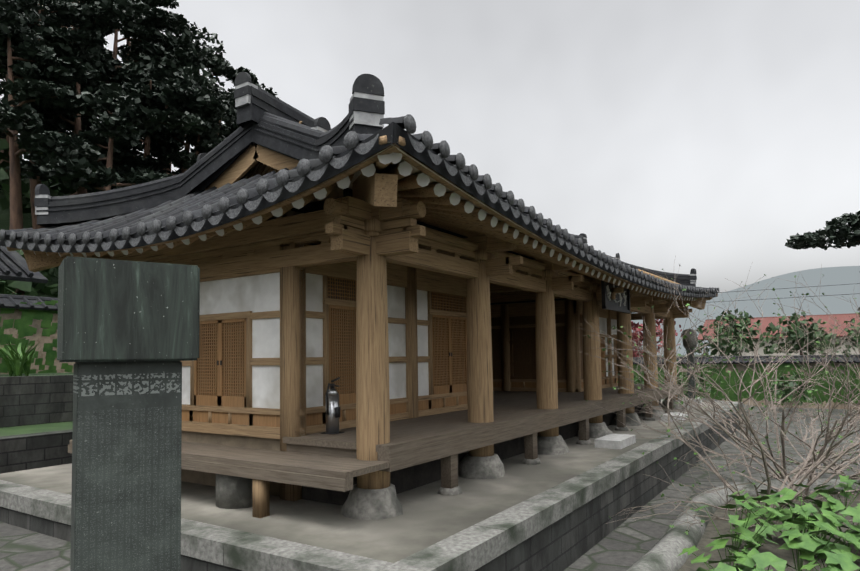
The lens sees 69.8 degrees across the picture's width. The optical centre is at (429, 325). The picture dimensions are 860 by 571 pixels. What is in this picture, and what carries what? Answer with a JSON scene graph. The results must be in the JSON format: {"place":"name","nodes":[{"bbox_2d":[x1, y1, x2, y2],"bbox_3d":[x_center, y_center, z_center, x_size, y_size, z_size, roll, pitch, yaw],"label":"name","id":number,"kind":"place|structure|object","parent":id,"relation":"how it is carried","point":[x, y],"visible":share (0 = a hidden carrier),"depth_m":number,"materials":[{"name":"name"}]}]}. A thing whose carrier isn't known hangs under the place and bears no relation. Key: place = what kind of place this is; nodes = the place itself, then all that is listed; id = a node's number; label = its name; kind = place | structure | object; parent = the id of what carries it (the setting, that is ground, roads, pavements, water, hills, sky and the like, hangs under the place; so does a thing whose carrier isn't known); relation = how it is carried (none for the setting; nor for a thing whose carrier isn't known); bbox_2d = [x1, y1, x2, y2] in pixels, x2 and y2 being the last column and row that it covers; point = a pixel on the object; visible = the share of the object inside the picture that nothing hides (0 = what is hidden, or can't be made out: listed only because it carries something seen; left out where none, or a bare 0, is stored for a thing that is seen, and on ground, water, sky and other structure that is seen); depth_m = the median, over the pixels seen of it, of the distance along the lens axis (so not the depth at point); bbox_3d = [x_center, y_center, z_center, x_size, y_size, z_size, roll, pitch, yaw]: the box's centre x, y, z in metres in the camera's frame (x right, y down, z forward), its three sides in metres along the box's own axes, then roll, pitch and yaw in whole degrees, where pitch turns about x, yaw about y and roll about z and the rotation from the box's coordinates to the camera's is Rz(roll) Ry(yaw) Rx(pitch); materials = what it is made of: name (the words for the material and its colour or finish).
{"place":"outdoors","nodes":[
{"label":"outdoors","id":0,"kind":"place"},
{"bbox_2d":[0,178,859,570],"bbox_3d":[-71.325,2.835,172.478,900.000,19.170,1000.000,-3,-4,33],"label":"terrain","id":1,"kind":"structure","parent":0,"point":[630,542],"depth_m":9.85,"materials":[{"name":"grey stone"}]},
{"bbox_2d":[0,246,47,282],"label":"neighbouring roof","id":2,"kind":"structure","parent":1,"relation":"on","point":[13,266],"depth_m":17.77,"materials":[{"name":"tile"}]},
{"bbox_2d":[0,375,72,473],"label":"terrace retaining walls","id":3,"kind":"structure","parent":1,"relation":"on","point":[32,400],"depth_m":11.76,"materials":[{"name":"stone"}]},
{"bbox_2d":[0,374,72,436],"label":"terrace grass","id":4,"kind":"structure","parent":1,"relation":"on","point":[26,429],"depth_m":11.36,"materials":[{"name":"green plant"}]},
{"bbox_2d":[0,342,38,375],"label":"terrace iris plants","id":5,"kind":"object","parent":4,"relation":"on","point":[18,362],"visible":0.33,"depth_m":12.66,"materials":[{"name":"green plant"}]},
{"bbox_2d":[57,256,199,570],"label":"stone monument","id":6,"kind":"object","parent":1,"relation":"on","point":[127,337],"depth_m":3.37,"materials":[{"name":"stone"}]},
{"bbox_2d":[0,401,729,562],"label":"stone platform","id":7,"kind":"structure","parent":1,"relation":"on","point":[430,516],"depth_m":6.66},
{"bbox_2d":[181,431,279,496],"bbox_3d":[0.716,1.970,14.012,3.680,0.700,14.060,-3,-4,33],"label":"room foundation","id":8,"kind":"object","parent":7,"relation":"on","point":[199,477],"depth_m":7.85,"materials":[{"name":"paint"}]},
{"bbox_2d":[24,173,705,438],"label":"beams","id":9,"kind":"structure","parent":8,"relation":"on","point":[252,249],"depth_m":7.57,"materials":[{"name":"brown wood"}]},
{"bbox_2d":[7,135,710,300],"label":"rafters","id":10,"kind":"object","parent":9,"relation":"on","point":[443,212],"visible":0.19,"depth_m":7.32,"materials":[{"name":"brown wood"}]},
{"bbox_2d":[6,152,708,300],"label":"rafter ends","id":11,"kind":"object","parent":10,"relation":"attached to","point":[405,169],"visible":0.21,"depth_m":6.22,"materials":[{"name":"grey"}]},
{"bbox_2d":[34,72,696,286],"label":"roof ridges","id":12,"kind":"object","parent":10,"relation":"on","point":[265,119],"visible":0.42,"depth_m":8.67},
{"bbox_2d":[205,121,301,190],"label":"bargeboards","id":13,"kind":"object","parent":12,"relation":"attached to","point":[245,162],"visible":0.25,"depth_m":8.55,"materials":[{"name":"brown wood"}]},
{"bbox_2d":[35,82,695,283],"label":"ridge end tiles","id":14,"kind":"object","parent":12,"relation":"attached to","point":[365,118],"visible":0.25,"depth_m":5.68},
{"bbox_2d":[22,136,716,298],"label":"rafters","id":15,"kind":"object","parent":10,"relation":"on","point":[308,196],"visible":0.12,"depth_m":6.19,"materials":[{"name":"brown wood"}]},
{"bbox_2d":[39,122,717,297],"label":"roof","id":16,"kind":"structure","parent":15,"relation":"on","point":[423,156],"depth_m":7.35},
{"bbox_2d":[5,133,372,239],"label":"roof tile ends","id":17,"kind":"object","parent":16,"relation":"attached to","point":[194,203],"visible":0.56,"depth_m":8.01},
{"bbox_2d":[0,114,718,312],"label":"roof tiles","id":18,"kind":"object","parent":16,"relation":"attached to","point":[351,141],"visible":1,"depth_m":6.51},
{"bbox_2d":[379,116,717,291],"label":"roof tiles","id":19,"kind":"object","parent":16,"relation":"on","point":[399,121],"visible":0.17,"depth_m":6.54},
{"bbox_2d":[245,163,577,273],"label":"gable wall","id":20,"kind":"structure","parent":15,"relation":"on","point":[336,191],"depth_m":8.19,"materials":[{"name":"paint"}]},
{"bbox_2d":[245,142,631,282],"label":"roof soffit","id":21,"kind":"structure","parent":10,"relation":"attached to","point":[414,171],"depth_m":6.16,"materials":[{"name":"brown wood"}]},
{"bbox_2d":[217,243,571,364],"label":"transom windows","id":22,"kind":"structure","parent":9,"relation":"on","point":[431,299],"depth_m":9.77,"materials":[{"name":"black paint"}]},
{"bbox_2d":[182,305,617,426],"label":"door frames","id":23,"kind":"structure","parent":9,"relation":"attached to","point":[220,399],"depth_m":7.96,"materials":[{"name":"brown wood"}]},
{"bbox_2d":[198,308,464,395],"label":"paper door","id":24,"kind":"structure","parent":23,"relation":"in","point":[333,355],"depth_m":7.96,"materials":[{"name":"brown wood"}]},
{"bbox_2d":[197,276,617,396],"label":"lattice door","id":25,"kind":"structure","parent":23,"relation":"in","point":[206,339],"depth_m":7.99,"materials":[{"name":"brown wood"}]},
{"bbox_2d":[601,280,630,312],"bbox_3d":[3.763,-0.607,12.462,0.090,0.620,1.720,-3,-4,33],"label":"name plaque","id":26,"kind":"object","parent":9,"relation":"attached to","point":[611,305],"visible":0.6,"depth_m":12.27,"materials":[{"name":"black paint"}]},
{"bbox_2d":[606,284,626,306],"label":"name plaque letters","id":27,"kind":"object","parent":26,"relation":"attached to","point":[609,293],"visible":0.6,"depth_m":12.55,"materials":[{"name":"white paint"}]},
{"bbox_2d":[182,246,616,435],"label":"plaster panels","id":28,"kind":"object","parent":8,"relation":"on","point":[257,293],"visible":0.19,"depth_m":7.58,"materials":[{"name":"white paint"}]},
{"bbox_2d":[189,218,677,517],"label":"wooden columns","id":29,"kind":"structure","parent":7,"relation":"on","point":[372,394],"depth_m":8.30,"materials":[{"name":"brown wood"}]},
{"bbox_2d":[216,400,683,519],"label":"foundation stones","id":30,"kind":"object","parent":7,"relation":"on","point":[233,492],"depth_m":6.74,"materials":[{"name":"grey stone"}]},
{"bbox_2d":[302,399,660,505],"bbox_3d":[1.226,1.976,13.677,4.300,0.640,14.000,-3,-4,33],"label":"underfloor shadow gap","id":31,"kind":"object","parent":7,"relation":"on","point":[409,478],"depth_m":7.75,"materials":[{"name":"black"}]},
{"bbox_2d":[68,440,388,491],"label":"porch floor","id":32,"kind":"structure","parent":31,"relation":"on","point":[336,469],"depth_m":6.39,"materials":[{"name":"brown wood"}]},
{"bbox_2d":[283,384,681,488],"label":"veranda floor","id":33,"kind":"structure","parent":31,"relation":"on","point":[447,438],"depth_m":8.39,"materials":[{"name":"brown wood"}]},
{"bbox_2d":[321,377,344,433],"bbox_3d":[-1.167,0.947,7.351,0.200,0.659,0.265,-3,-4,33],"label":"fire extinguisher","id":34,"kind":"object","parent":33,"relation":"on","point":[332,411],"visible":1,"depth_m":7.28,"materials":[{"name":"silver metal"}]},
{"bbox_2d":[491,314,582,379],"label":"wooden hall walls","id":35,"kind":"structure","parent":33,"relation":"on","point":[522,342],"depth_m":15.76,"materials":[{"name":"brown wood"}]},
{"bbox_2d":[594,412,687,448],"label":"stepping stones","id":36,"kind":"object","parent":7,"relation":"on","point":[615,441],"visible":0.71,"depth_m":10.84,"materials":[{"name":"grey stone"}]},
{"bbox_2d":[682,329,701,407],"bbox_3d":[8.080,1.457,19.076,0.520,2.751,0.884,-2,-3,25],"label":"stone lantern","id":37,"kind":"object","parent":7,"relation":"on","point":[691,339],"depth_m":18.84,"materials":[{"name":"stone"}]},
{"bbox_2d":[0,409,742,570],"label":"platform side wall","id":38,"kind":"structure","parent":1,"relation":"on","point":[565,542],"depth_m":7.50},
{"bbox_2d":[0,400,743,570],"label":"platform edging stones","id":39,"kind":"object","parent":38,"relation":"on","point":[479,544],"visible":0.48,"depth_m":5.70,"materials":[{"name":"grey stone"}]},
{"bbox_2d":[0,139,812,405],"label":"trees","id":40,"kind":"object","parent":1,"relation":"on","point":[8,286],"visible":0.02,"depth_m":26.46,"materials":[{"name":"green plant"}]},
{"bbox_2d":[0,1,859,294],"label":"tree trunks","id":41,"kind":"object","parent":1,"relation":"on","point":[16,209],"visible":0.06,"depth_m":25.02,"materials":[{"name":"brown plant"}]},
{"bbox_2d":[0,0,859,312],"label":"pine needle clumps","id":42,"kind":"object","parent":41,"relation":"on","point":[168,64],"visible":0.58,"depth_m":26.62,"materials":[{"name":"green plant"}]},
{"bbox_2d":[0,308,859,409],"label":"boundary walls","id":43,"kind":"structure","parent":1,"relation":"on","point":[39,339],"depth_m":14.68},
{"bbox_2d":[0,300,859,403],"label":"ivy leaves","id":44,"kind":"object","parent":43,"relation":"attached to","point":[22,324],"visible":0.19,"depth_m":26.28,"materials":[{"name":"green plant"}]},
{"bbox_2d":[0,294,859,363],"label":"wall tile caps","id":45,"kind":"object","parent":43,"relation":"on","point":[9,301],"depth_m":26.29,"materials":[{"name":"grey tile"}]},
{"bbox_2d":[631,319,682,356],"bbox_3d":[11.506,1.018,38.207,7.682,3.181,4.677,-3,-4,33],"label":"red-leaved tree","id":46,"kind":"object","parent":1,"relation":"on","point":[636,329],"visible":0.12,"depth_m":36.71,"materials":[{"name":"red plant"}]},
{"bbox_2d":[626,479,859,570],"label":"planter kerb","id":47,"kind":"structure","parent":1,"relation":"on","point":[664,552],"depth_m":7.53,"materials":[{"name":"stone"}]},
{"bbox_2d":[678,492,859,570],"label":"planter soil","id":48,"kind":"structure","parent":1,"relation":"on","point":[723,527],"depth_m":7.34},
{"bbox_2d":[575,256,859,534],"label":"bare shrub twigs","id":49,"kind":"object","parent":48,"relation":"on","point":[804,471],"visible":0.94,"depth_m":9.37,"materials":[{"name":"brown plant"}]},
{"bbox_2d":[678,475,859,570],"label":"planter leafy plants","id":50,"kind":"object","parent":48,"relation":"on","point":[843,556],"visible":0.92,"depth_m":6.50,"materials":[{"name":"green plant"}]},
{"bbox_2d":[685,308,859,355],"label":"shrubs","id":51,"kind":"object","parent":1,"relation":"on","point":[811,336],"visible":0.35,"depth_m":35.25,"materials":[{"name":"green plant"}]},
{"bbox_2d":[706,283,859,302],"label":"power lines","id":52,"kind":"object","parent":1,"relation":"on","point":[787,288],"visible":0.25,"depth_m":51.47,"materials":[{"name":"black paint"}]},
{"bbox_2d":[710,337,859,355],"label":"red roof building walls","id":53,"kind":"structure","parent":1,"relation":"on","point":[760,351],"depth_m":51.11,"materials":[{"name":"beige paint"}]},
{"bbox_2d":[697,313,859,340],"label":"red roof building","id":54,"kind":"structure","parent":53,"relation":"on","point":[765,321],"depth_m":52.68,"materials":[{"name":"red tile"}]},
{"bbox_2d":[0,0,859,293],"label":"sky","id":55,"kind":"structure","parent":0,"point":[709,135],"materials":[{"name":"white"}]},
{"bbox_2d":[631,266,859,355],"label":"mountain","id":56,"kind":"structure","parent":0,"point":[836,277],"depth_m":258.82,"materials":[{"name":"grey"}]}
]}

